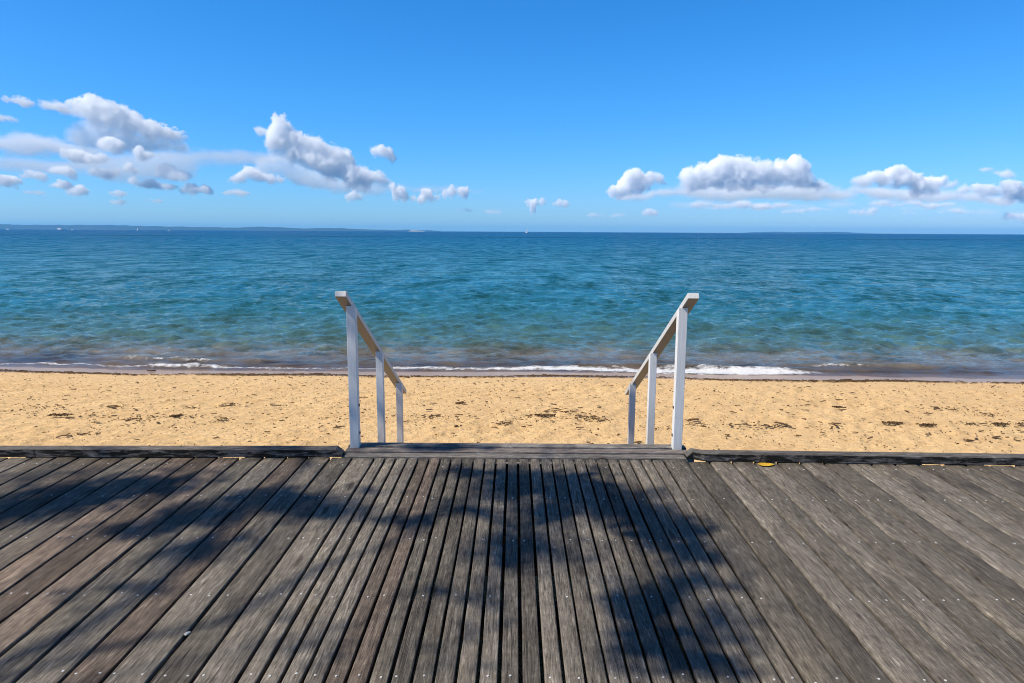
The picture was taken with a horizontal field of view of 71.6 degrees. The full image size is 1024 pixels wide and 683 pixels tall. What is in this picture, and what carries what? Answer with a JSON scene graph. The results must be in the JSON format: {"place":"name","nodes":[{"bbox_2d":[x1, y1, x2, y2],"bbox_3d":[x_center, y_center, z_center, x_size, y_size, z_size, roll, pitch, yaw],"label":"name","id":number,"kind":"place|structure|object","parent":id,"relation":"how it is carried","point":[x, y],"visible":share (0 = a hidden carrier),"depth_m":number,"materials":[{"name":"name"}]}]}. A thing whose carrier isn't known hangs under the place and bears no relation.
{"place":"outdoors","nodes":[
{"label":"outdoors","id":0,"kind":"place"},
{"bbox_2d":[0,224,432,230],"bbox_3d":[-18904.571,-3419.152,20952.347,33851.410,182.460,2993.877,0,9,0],"label":"hills","id":1,"kind":"structure","parent":0,"point":[90,227],"depth_m":20087.04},
{"bbox_2d":[0,229,1023,378],"bbox_3d":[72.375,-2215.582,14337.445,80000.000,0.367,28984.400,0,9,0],"label":"sea","id":2,"kind":"structure","parent":0,"point":[774,303],"depth_m":38.62,"materials":[{"name":"blue liquid"}]},
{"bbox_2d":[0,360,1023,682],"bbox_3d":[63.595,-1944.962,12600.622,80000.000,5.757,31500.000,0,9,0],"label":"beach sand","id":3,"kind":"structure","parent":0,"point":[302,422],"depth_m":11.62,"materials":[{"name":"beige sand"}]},
{"bbox_2d":[47,413,73,415],"bbox_3d":[-6.723,1.090,10.549,0.372,0.041,0.180,0,9,0],"label":"seaweed clump","id":4,"kind":"object","parent":3,"relation":"on","point":[59,414],"visible":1,"depth_m":10.54,"materials":[{"name":"brown plant"}]},
{"bbox_2d":[0,442,1023,682],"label":"boardwalk","id":5,"kind":"structure","parent":3,"relation":"on","point":[124,569],"depth_m":3.42,"materials":[{"name":"grey wood"}]},
{"bbox_2d":[0,446,344,456],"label":"timber kerb","id":6,"kind":"structure","parent":5,"relation":"on","point":[171,451],"depth_m":5.04,"materials":[{"name":"grey wood"}]},
{"bbox_2d":[684,448,1023,464],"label":"timber kerb","id":7,"kind":"structure","parent":5,"relation":"on","point":[857,457],"depth_m":4.99,"materials":[{"name":"grey wood"}]},
{"bbox_2d":[0,369,1023,464],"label":"seaweed litter","id":8,"kind":"object","parent":3,"relation":"on","point":[575,417],"visible":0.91,"depth_m":11.88,"materials":[{"name":"brown plant"}]},
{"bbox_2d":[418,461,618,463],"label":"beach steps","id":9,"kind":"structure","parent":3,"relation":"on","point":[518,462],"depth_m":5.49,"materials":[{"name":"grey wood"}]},
{"bbox_2d":[335,291,406,447],"bbox_3d":[-1.173,0.632,6.385,0.108,2.386,2.621,0,9,0],"label":"handrail","id":10,"kind":"object","parent":9,"relation":"attached to","point":[355,323],"visible":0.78,"depth_m":5.38,"materials":[{"name":"white paint"}]},
{"bbox_2d":[625,293,698,449],"bbox_3d":[1.241,0.646,6.375,0.108,2.386,2.621,0,9,0],"label":"handrail","id":11,"kind":"object","parent":9,"relation":"attached to","point":[677,324],"visible":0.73,"depth_m":5.38,"materials":[{"name":"white paint"}]},
{"bbox_2d":[529,414,555,416],"bbox_3d":[0.461,1.110,10.760,0.410,0.042,0.177,0,9,0],"label":"seaweed clump","id":12,"kind":"object","parent":3,"relation":"on","point":[540,415],"visible":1,"depth_m":10.73,"materials":[{"name":"brown plant"}]},
{"bbox_2d":[881,421,904,423],"bbox_3d":[5.574,1.185,10.401,0.327,0.044,0.176,0,9,0],"label":"seaweed clump","id":13,"kind":"object","parent":3,"relation":"on","point":[892,422],"visible":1,"depth_m":10.36,"materials":[{"name":"brown plant"}]},
{"bbox_2d":[915,423,935,425],"bbox_3d":[5.982,1.200,10.238,0.273,0.041,0.189,0,9,0],"label":"seaweed clump","id":14,"kind":"object","parent":3,"relation":"on","point":[927,424],"visible":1,"depth_m":10.23,"materials":[{"name":"brown plant"}]},
{"bbox_2d":[991,422,1009,425],"bbox_3d":[7.130,1.201,10.351,0.242,0.043,0.176,0,9,0],"label":"seaweed clump","id":15,"kind":"object","parent":3,"relation":"on","point":[1000,423],"visible":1,"depth_m":10.34,"materials":[{"name":"brown plant"}]},
{"bbox_2d":[0,0,1023,233],"label":"sky","id":16,"kind":"structure","parent":0,"point":[671,116],"materials":[{"name":"blue"}]},
{"bbox_2d":[748,232,871,233],"bbox_3d":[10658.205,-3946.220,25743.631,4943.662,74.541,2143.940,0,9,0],"label":"islands","id":17,"kind":"object","parent":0,"point":[807,232],"visible":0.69,"depth_m":25207.12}
]}

